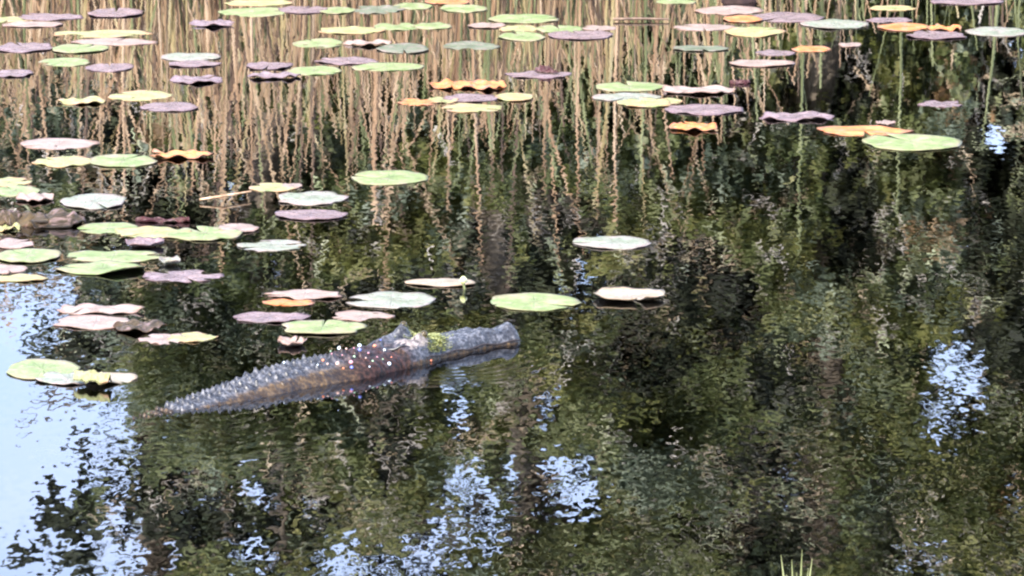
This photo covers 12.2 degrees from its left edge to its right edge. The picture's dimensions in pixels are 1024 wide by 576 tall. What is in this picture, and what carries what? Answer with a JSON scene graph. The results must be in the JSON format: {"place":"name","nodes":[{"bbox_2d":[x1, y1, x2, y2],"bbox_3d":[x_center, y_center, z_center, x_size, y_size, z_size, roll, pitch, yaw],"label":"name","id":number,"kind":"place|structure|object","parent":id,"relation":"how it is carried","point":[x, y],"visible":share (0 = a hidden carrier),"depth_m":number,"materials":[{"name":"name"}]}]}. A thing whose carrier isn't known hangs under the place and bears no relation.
{"place":"outdoors","nodes":[
{"label":"outdoors","id":0,"kind":"place"},
{"bbox_2d":[0,0,1023,575],"bbox_3d":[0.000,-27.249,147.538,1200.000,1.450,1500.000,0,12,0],"label":"water","id":1,"kind":"structure","parent":0,"point":[812,358],"depth_m":18.00,"materials":[{"name":"liquid"}]},
{"bbox_2d":[20,0,28,115],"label":"reed stem","id":2,"kind":"object","parent":1,"relation":"on","point":[26,103],"visible":0.75,"depth_m":22.66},
{"bbox_2d":[122,0,130,122],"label":"reed stem","id":3,"kind":"object","parent":1,"relation":"on","point":[126,72],"visible":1,"depth_m":22.47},
{"bbox_2d":[249,6,253,123],"bbox_3d":[-1.221,-1.792,22.271,0.027,2.095,0.036,0,12,0],"label":"reed stem","id":4,"kind":"object","parent":1,"relation":"on","point":[251,69],"visible":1,"depth_m":22.43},
{"bbox_2d":[302,0,307,113],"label":"reed stem","id":5,"kind":"object","parent":1,"relation":"on","point":[304,55],"visible":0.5,"depth_m":22.72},
{"bbox_2d":[338,0,343,120],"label":"reed stem","id":6,"kind":"object","parent":1,"relation":"on","point":[341,68],"visible":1,"depth_m":22.53,"materials":[{"name":"plant"}]},
{"bbox_2d":[372,0,381,119],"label":"reed stem","id":7,"kind":"object","parent":1,"relation":"on","point":[376,98],"visible":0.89,"depth_m":22.57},
{"bbox_2d":[483,0,490,122],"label":"reed stem","id":8,"kind":"object","parent":1,"relation":"on","point":[487,61],"visible":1,"depth_m":22.47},
{"bbox_2d":[0,0,1023,131],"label":"reeds","id":9,"kind":"object","parent":1,"relation":"on","point":[275,37],"visible":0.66,"depth_m":22.82,"materials":[{"name":"plant"}]},
{"bbox_2d":[605,0,612,120],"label":"reed stem","id":10,"kind":"object","parent":1,"relation":"on","point":[608,57],"visible":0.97,"depth_m":22.51,"materials":[{"name":"plant"}]},
{"bbox_2d":[895,0,902,122],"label":"reed stem","id":11,"kind":"object","parent":1,"relation":"on","point":[899,71],"visible":0.75,"depth_m":22.49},
{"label":"water","id":12,"kind":"structure","parent":0,"visible":0},
{"bbox_2d":[0,209,21,225],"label":"curled dead leaf","id":13,"kind":"object","parent":12,"relation":"on","point":[10,217],"visible":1,"depth_m":15.27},
{"bbox_2d":[0,238,33,248],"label":"lily pad","id":14,"kind":"object","parent":12,"relation":"on","point":[9,243],"visible":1,"depth_m":14.98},
{"bbox_2d":[0,185,39,196],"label":"lily pad","id":15,"kind":"object","parent":12,"relation":"on","point":[11,191],"visible":1,"depth_m":15.88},
{"bbox_2d":[0,274,47,281],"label":"lily pad","id":16,"kind":"object","parent":12,"relation":"on","point":[20,277],"visible":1,"depth_m":14.45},
{"bbox_2d":[0,42,53,52],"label":"lily pad","id":17,"kind":"object","parent":12,"relation":"on","point":[11,47],"visible":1,"depth_m":18.89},
{"bbox_2d":[0,248,60,262],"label":"lily pad","id":18,"kind":"object","parent":12,"relation":"on","point":[32,255],"visible":1,"depth_m":14.79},
{"bbox_2d":[2,21,62,26],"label":"lily pad","id":19,"kind":"object","parent":12,"relation":"on","point":[33,24],"visible":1,"depth_m":19.49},
{"bbox_2d":[6,358,80,378],"bbox_3d":[-1.291,0.223,13.235,0.201,0.009,0.256,0,12,0],"label":"lily pad","id":20,"kind":"object","parent":12,"relation":"on","point":[33,368],"visible":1,"depth_m":13.24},
{"bbox_2d":[18,13,83,20],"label":"lily pad","id":21,"kind":"object","parent":12,"relation":"on","point":[43,16],"visible":1,"depth_m":19.71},
{"bbox_2d":[17,207,85,228],"bbox_3d":[-1.484,-0.229,15.332,0.246,0.055,0.216,0,12,0],"label":"curled dead leaf","id":22,"kind":"object","parent":12,"relation":"on","point":[60,217],"visible":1,"depth_m":15.28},
{"bbox_2d":[20,138,99,149],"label":"lily pad","id":23,"kind":"object","parent":12,"relation":"on","point":[57,143],"visible":1,"depth_m":16.76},
{"bbox_2d":[31,155,91,167],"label":"lily pad","id":24,"kind":"object","parent":12,"relation":"on","point":[62,161],"visible":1,"depth_m":16.41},
{"bbox_2d":[38,57,89,66],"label":"lily pad","id":25,"kind":"object","parent":12,"relation":"on","point":[68,62],"visible":1,"depth_m":18.55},
{"bbox_2d":[35,371,95,384],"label":"lily pad","id":26,"kind":"object","parent":12,"relation":"on","point":[53,377],"visible":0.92,"depth_m":13.10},
{"bbox_2d":[77,0,81,117],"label":"reed stem","id":27,"kind":"object","parent":12,"relation":"on","point":[79,71],"visible":0.6,"depth_m":22.62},
{"bbox_2d":[52,44,108,52],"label":"lily pad","id":28,"kind":"object","parent":12,"relation":"on","point":[71,48],"visible":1,"depth_m":18.86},
{"bbox_2d":[57,96,106,104],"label":"lily pad","id":29,"kind":"object","parent":12,"relation":"on","point":[75,101],"visible":1,"depth_m":17.61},
{"bbox_2d":[53,315,128,329],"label":"lily pad","id":30,"kind":"object","parent":12,"relation":"on","point":[96,322],"visible":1,"depth_m":13.84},
{"bbox_2d":[73,370,111,383],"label":"lily pad","id":31,"kind":"object","parent":12,"relation":"on","point":[92,375],"visible":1,"depth_m":13.02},
{"bbox_2d":[60,193,125,209],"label":"lily pad","id":32,"kind":"object","parent":12,"relation":"on","point":[92,201],"visible":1,"depth_m":15.68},
{"bbox_2d":[56,303,143,314],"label":"lily pad","id":33,"kind":"object","parent":12,"relation":"on","point":[85,308],"visible":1,"depth_m":13.99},
{"bbox_2d":[55,260,145,274],"bbox_3d":[-1.251,-0.066,14.604,0.276,0.021,0.200,0,12,0],"label":"lily pad","id":34,"kind":"object","parent":12,"relation":"on","point":[98,267],"visible":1,"depth_m":14.61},
{"bbox_2d":[53,29,153,37],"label":"lily pad","id":35,"kind":"object","parent":12,"relation":"on","point":[115,33],"visible":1,"depth_m":19.26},
{"bbox_2d":[76,222,137,235],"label":"lily pad","id":36,"kind":"object","parent":12,"relation":"on","point":[107,228],"visible":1,"depth_m":15.25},
{"bbox_2d":[85,63,133,71],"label":"lily pad","id":37,"kind":"object","parent":12,"relation":"on","point":[111,67],"visible":1,"depth_m":18.41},
{"bbox_2d":[62,250,165,262],"bbox_3d":[-1.224,-0.096,14.791,0.322,0.008,0.207,0,12,0],"label":"lily pad","id":38,"kind":"object","parent":12,"relation":"on","point":[128,256],"visible":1,"depth_m":14.80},
{"bbox_2d":[70,38,157,45],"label":"lily pad","id":39,"kind":"object","parent":12,"relation":"on","point":[115,41],"visible":1,"depth_m":19.04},
{"bbox_2d":[88,8,142,16],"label":"lily pad","id":40,"kind":"object","parent":12,"relation":"on","point":[113,12],"visible":1,"depth_m":19.81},
{"bbox_2d":[98,372,137,383],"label":"lily pad","id":41,"kind":"object","parent":12,"relation":"on","point":[121,378],"visible":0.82,"depth_m":13.13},
{"bbox_2d":[88,154,156,166],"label":"lily pad","id":42,"kind":"object","parent":12,"relation":"on","point":[120,160],"visible":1,"depth_m":16.42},
{"bbox_2d":[113,319,166,332],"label":"lily pad","id":43,"kind":"object","parent":12,"relation":"on","point":[144,327],"visible":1,"depth_m":13.77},
{"bbox_2d":[108,90,172,100],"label":"lily pad","id":44,"kind":"object","parent":12,"relation":"on","point":[142,95],"visible":1,"depth_m":17.75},
{"bbox_2d":[125,236,163,246],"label":"lily pad","id":45,"kind":"object","parent":12,"relation":"on","point":[142,241],"visible":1,"depth_m":14.99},
{"bbox_2d":[115,226,191,237],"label":"lily pad","id":46,"kind":"object","parent":12,"relation":"on","point":[150,231],"visible":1,"depth_m":15.18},
{"bbox_2d":[155,0,158,117],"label":"reed stem","id":47,"kind":"object","parent":12,"relation":"on","point":[157,37],"visible":1,"depth_m":22.59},
{"bbox_2d":[138,333,185,345],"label":"lily pad","id":48,"kind":"object","parent":12,"relation":"on","point":[161,339],"visible":1,"depth_m":13.61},
{"bbox_2d":[140,102,197,111],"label":"lily pad","id":49,"kind":"object","parent":12,"relation":"on","point":[169,106],"visible":1,"depth_m":17.51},
{"bbox_2d":[149,149,213,158],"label":"lily pad","id":50,"kind":"object","parent":12,"relation":"on","point":[192,154],"visible":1,"depth_m":16.52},
{"bbox_2d":[143,269,223,283],"bbox_3d":[-0.992,-0.036,14.498,0.247,0.008,0.188,0,12,0],"label":"lily pad","id":51,"kind":"object","parent":12,"relation":"on","point":[184,276],"visible":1,"depth_m":14.49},
{"bbox_2d":[161,53,220,60],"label":"lily pad","id":52,"kind":"object","parent":12,"relation":"on","point":[186,56],"visible":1,"depth_m":18.66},
{"bbox_2d":[167,331,217,341],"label":"lily pad","id":53,"kind":"object","parent":12,"relation":"on","point":[196,336],"visible":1,"depth_m":13.63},
{"bbox_2d":[169,60,221,66],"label":"lily pad","id":54,"kind":"object","parent":12,"relation":"on","point":[193,63],"visible":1,"depth_m":18.49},
{"bbox_2d":[170,75,222,83],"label":"lily pad","id":55,"kind":"object","parent":12,"relation":"on","point":[186,79],"visible":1,"depth_m":18.12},
{"bbox_2d":[164,226,242,240],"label":"lily pad","id":56,"kind":"object","parent":12,"relation":"on","point":[206,233],"visible":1,"depth_m":15.13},
{"bbox_2d":[226,0,230,117],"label":"reed stem","id":57,"kind":"object","parent":12,"relation":"in","point":[228,76],"visible":0.75,"depth_m":22.61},
{"bbox_2d":[218,223,258,231],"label":"lily pad","id":58,"kind":"object","parent":12,"relation":"on","point":[243,227],"visible":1,"depth_m":15.23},
{"bbox_2d":[218,7,286,16],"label":"lily pad","id":59,"kind":"object","parent":12,"relation":"on","point":[257,12],"visible":1,"depth_m":19.83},
{"bbox_2d":[225,0,293,5],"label":"lily pad","id":60,"kind":"object","parent":12,"relation":"on","point":[256,2],"visible":1,"depth_m":20.10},
{"bbox_2d":[246,61,293,69],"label":"lily pad","id":61,"kind":"object","parent":12,"relation":"on","point":[261,65],"visible":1,"depth_m":18.45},
{"bbox_2d":[237,240,305,252],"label":"lily pad","id":62,"kind":"object","parent":12,"relation":"on","point":[268,245],"visible":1,"depth_m":14.96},
{"bbox_2d":[233,311,310,322],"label":"lily pad","id":63,"kind":"object","parent":12,"relation":"on","point":[259,317],"visible":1,"depth_m":13.91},
{"bbox_2d":[249,183,296,192],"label":"lily pad","id":64,"kind":"object","parent":12,"relation":"on","point":[268,187],"visible":1,"depth_m":15.92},
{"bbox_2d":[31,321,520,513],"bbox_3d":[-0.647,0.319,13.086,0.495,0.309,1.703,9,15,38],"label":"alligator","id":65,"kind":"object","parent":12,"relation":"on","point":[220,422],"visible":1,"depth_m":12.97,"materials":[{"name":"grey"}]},
{"bbox_2d":[262,299,314,306],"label":"lily pad","id":66,"kind":"object","parent":12,"relation":"on","point":[285,302],"visible":1,"depth_m":14.12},
{"bbox_2d":[264,289,341,299],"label":"lily pad","id":67,"kind":"object","parent":12,"relation":"on","point":[299,294],"visible":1,"depth_m":14.22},
{"bbox_2d":[278,6,327,13],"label":"lily pad","id":68,"kind":"object","parent":12,"relation":"on","point":[299,9],"visible":1,"depth_m":19.89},
{"bbox_2d":[275,209,347,219],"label":"lily pad","id":69,"kind":"object","parent":12,"relation":"on","point":[308,214],"visible":1,"depth_m":15.45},
{"bbox_2d":[278,191,348,205],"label":"lily pad","id":70,"kind":"object","parent":12,"relation":"on","point":[310,198],"visible":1,"depth_m":15.74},
{"bbox_2d":[287,66,341,75],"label":"lily pad","id":71,"kind":"object","parent":12,"relation":"on","point":[317,70],"visible":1,"depth_m":18.34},
{"bbox_2d":[292,38,342,48],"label":"lily pad","id":72,"kind":"object","parent":12,"relation":"on","point":[320,43],"visible":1,"depth_m":19.01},
{"bbox_2d":[282,319,366,333],"bbox_3d":[-0.539,0.110,13.771,0.247,0.008,0.203,0,12,0],"label":"lily pad","id":73,"kind":"object","parent":12,"relation":"on","point":[332,326],"visible":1,"depth_m":13.77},
{"bbox_2d":[315,56,377,64],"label":"lily pad","id":74,"kind":"object","parent":12,"relation":"on","point":[347,60],"visible":1,"depth_m":18.57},
{"bbox_2d":[318,26,385,33],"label":"lily pad","id":75,"kind":"object","parent":12,"relation":"on","point":[352,30],"visible":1,"depth_m":19.34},
{"bbox_2d":[332,310,394,321],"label":"lily pad","id":76,"kind":"object","parent":12,"relation":"on","point":[360,316],"visible":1,"depth_m":13.93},
{"bbox_2d":[354,5,404,14],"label":"lily pad","id":77,"kind":"object","parent":12,"relation":"on","point":[367,10],"visible":1,"depth_m":19.91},
{"bbox_2d":[351,62,424,70],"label":"lily pad","id":78,"kind":"object","parent":12,"relation":"on","point":[384,66],"visible":1,"depth_m":18.43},
{"bbox_2d":[351,170,427,184],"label":"lily pad","id":79,"kind":"object","parent":12,"relation":"on","point":[385,177],"visible":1,"depth_m":16.11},
{"bbox_2d":[346,291,435,308],"bbox_3d":[-0.357,0.035,14.157,0.266,0.008,0.246,-1,12,0],"label":"lily pad","id":80,"kind":"object","parent":12,"relation":"on","point":[393,300],"visible":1,"depth_m":14.15,"materials":[{"name":"plant"}]},
{"bbox_2d":[374,23,417,30],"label":"lily pad","id":81,"kind":"object","parent":12,"relation":"on","point":[395,26],"visible":1,"depth_m":19.45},
{"bbox_2d":[376,43,428,53],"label":"lily pad","id":82,"kind":"object","parent":12,"relation":"on","point":[406,47],"visible":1,"depth_m":18.86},
{"bbox_2d":[405,278,474,286],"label":"lily pad","id":83,"kind":"object","parent":12,"relation":"on","point":[444,282],"visible":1,"depth_m":14.39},
{"bbox_2d":[444,4,449,126],"bbox_3d":[-0.301,-1.842,22.210,0.030,2.218,0.036,0,12,0],"label":"reed stem","id":84,"kind":"object","parent":12,"relation":"in","point":[446,67],"visible":0.75,"depth_m":22.36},
{"bbox_2d":[429,78,472,89],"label":"lily pad","id":85,"kind":"object","parent":12,"relation":"on","point":[448,83],"visible":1,"depth_m":17.97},
{"bbox_2d":[440,4,486,12],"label":"lily pad","id":86,"kind":"object","parent":12,"relation":"on","point":[461,8],"visible":1,"depth_m":19.93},
{"bbox_2d":[443,93,498,101],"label":"lily pad","id":87,"kind":"object","parent":12,"relation":"on","point":[464,97],"visible":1,"depth_m":17.71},
{"bbox_2d":[441,103,501,112],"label":"lily pad","id":88,"kind":"object","parent":12,"relation":"on","point":[469,107],"visible":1,"depth_m":17.50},
{"bbox_2d":[443,41,499,50],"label":"lily pad","id":89,"kind":"object","parent":12,"relation":"on","point":[470,46],"visible":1,"depth_m":18.95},
{"bbox_2d":[468,79,506,89],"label":"lily pad","id":90,"kind":"object","parent":12,"relation":"on","point":[478,84],"visible":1,"depth_m":17.97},
{"bbox_2d":[498,31,544,40],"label":"lily pad","id":91,"kind":"object","parent":12,"relation":"on","point":[524,36],"visible":1,"depth_m":19.17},
{"bbox_2d":[488,14,558,22],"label":"lily pad","id":92,"kind":"object","parent":12,"relation":"on","point":[522,18],"visible":1,"depth_m":19.65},
{"bbox_2d":[490,292,581,310],"bbox_3d":[0.071,0.039,14.130,0.269,0.008,0.262,-1,12,0],"label":"lily pad","id":93,"kind":"object","parent":12,"relation":"on","point":[531,301],"visible":1,"depth_m":14.12,"materials":[{"name":"plant"}]},
{"bbox_2d":[505,70,571,78],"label":"lily pad","id":94,"kind":"object","parent":12,"relation":"on","point":[535,74],"visible":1,"depth_m":18.24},
{"bbox_2d":[547,0,553,125],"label":"reed stem","id":95,"kind":"object","parent":12,"relation":"on","point":[551,65],"visible":0.75,"depth_m":22.38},
{"bbox_2d":[548,30,612,39],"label":"lily pad","id":96,"kind":"object","parent":12,"relation":"on","point":[594,34],"visible":1,"depth_m":19.21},
{"bbox_2d":[578,0,582,118],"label":"reed stem","id":97,"kind":"object","parent":12,"relation":"on","point":[580,67],"visible":1,"depth_m":22.59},
{"bbox_2d":[573,236,650,249],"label":"lily pad","id":98,"kind":"object","parent":12,"relation":"on","point":[621,242],"visible":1,"depth_m":15.00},
{"bbox_2d":[614,0,619,126],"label":"reed stem","id":99,"kind":"object","parent":12,"relation":"in","point":[617,59],"visible":0.86,"depth_m":22.35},
{"bbox_2d":[592,92,661,100],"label":"lily pad","id":100,"kind":"object","parent":12,"relation":"on","point":[622,96],"visible":1,"depth_m":17.73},
{"bbox_2d":[593,287,664,300],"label":"lily pad","id":101,"kind":"object","parent":12,"relation":"on","point":[623,293],"visible":1,"depth_m":14.21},
{"bbox_2d":[596,81,662,91],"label":"lily pad","id":102,"kind":"object","parent":12,"relation":"on","point":[631,86],"visible":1,"depth_m":17.96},
{"bbox_2d":[616,97,671,107],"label":"lily pad","id":103,"kind":"object","parent":12,"relation":"on","point":[648,102],"visible":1,"depth_m":17.59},
{"bbox_2d":[644,0,650,124],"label":"reed stem","id":104,"kind":"object","parent":12,"relation":"on","point":[647,64],"visible":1,"depth_m":22.40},
{"bbox_2d":[669,121,716,130],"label":"lily pad","id":105,"kind":"object","parent":12,"relation":"on","point":[695,125],"visible":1,"depth_m":17.06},
{"bbox_2d":[662,85,734,92],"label":"lily pad","id":106,"kind":"object","parent":12,"relation":"on","point":[706,89],"visible":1,"depth_m":17.88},
{"bbox_2d":[664,104,743,115],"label":"lily pad","id":107,"kind":"object","parent":12,"relation":"on","point":[708,109],"visible":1,"depth_m":17.45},
{"bbox_2d":[673,24,735,31],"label":"lily pad","id":108,"kind":"object","parent":12,"relation":"on","point":[699,27],"visible":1,"depth_m":19.43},
{"bbox_2d":[722,20,727,114],"bbox_3d":[1.002,-1.762,22.557,0.031,1.921,0.038,5,13,23],"label":"reed stem","id":109,"kind":"object","parent":12,"relation":"on","point":[725,68],"visible":0.6,"depth_m":22.70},
{"bbox_2d":[694,5,763,14],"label":"lily pad","id":110,"kind":"object","parent":12,"relation":"on","point":[730,10],"visible":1,"depth_m":19.87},
{"bbox_2d":[718,0,757,16],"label":"rock","id":111,"kind":"object","parent":12,"relation":"on","point":[752,3],"visible":0.52,"depth_m":20.09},
{"bbox_2d":[724,26,785,36],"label":"lily pad","id":112,"kind":"object","parent":12,"relation":"on","point":[754,31],"visible":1,"depth_m":19.31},
{"bbox_2d":[729,59,794,66],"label":"lily pad","id":113,"kind":"object","parent":12,"relation":"on","point":[756,63],"visible":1,"depth_m":18.51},
{"bbox_2d":[750,12,823,21],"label":"lily pad","id":114,"kind":"object","parent":12,"relation":"on","point":[787,17],"visible":1,"depth_m":19.70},
{"bbox_2d":[759,111,834,121],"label":"lily pad","id":115,"kind":"object","parent":12,"relation":"on","point":[788,117],"visible":1,"depth_m":17.30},
{"bbox_2d":[799,0,805,111],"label":"reed stem","id":116,"kind":"object","parent":12,"relation":"on","point":[803,55],"visible":0.75,"depth_m":22.63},
{"bbox_2d":[800,19,868,28],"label":"lily pad","id":117,"kind":"object","parent":12,"relation":"on","point":[834,23],"visible":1,"depth_m":19.50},
{"bbox_2d":[817,125,913,135],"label":"lily pad","id":118,"kind":"object","parent":12,"relation":"on","point":[859,130],"visible":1,"depth_m":17.02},
{"bbox_2d":[878,22,927,30],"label":"lily pad","id":119,"kind":"object","parent":12,"relation":"on","point":[902,26],"visible":1,"depth_m":19.43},
{"bbox_2d":[862,133,961,150],"bbox_3d":[1.400,-0.510,16.785,0.349,0.008,0.354,-1,12,0],"label":"lily pad","id":120,"kind":"object","parent":12,"relation":"on","point":[911,142],"visible":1,"depth_m":16.77,"materials":[{"name":"plant"}]},
{"bbox_2d":[906,30,966,39],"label":"lily pad","id":121,"kind":"object","parent":12,"relation":"on","point":[933,35],"visible":1,"depth_m":19.21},
{"bbox_2d":[930,0,1003,4],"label":"lily pad","id":122,"kind":"object","parent":12,"relation":"on","point":[965,2],"visible":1,"depth_m":20.11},
{"bbox_2d":[965,27,1023,36],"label":"lily pad","id":123,"kind":"object","parent":12,"relation":"on","point":[997,31],"visible":1,"depth_m":19.31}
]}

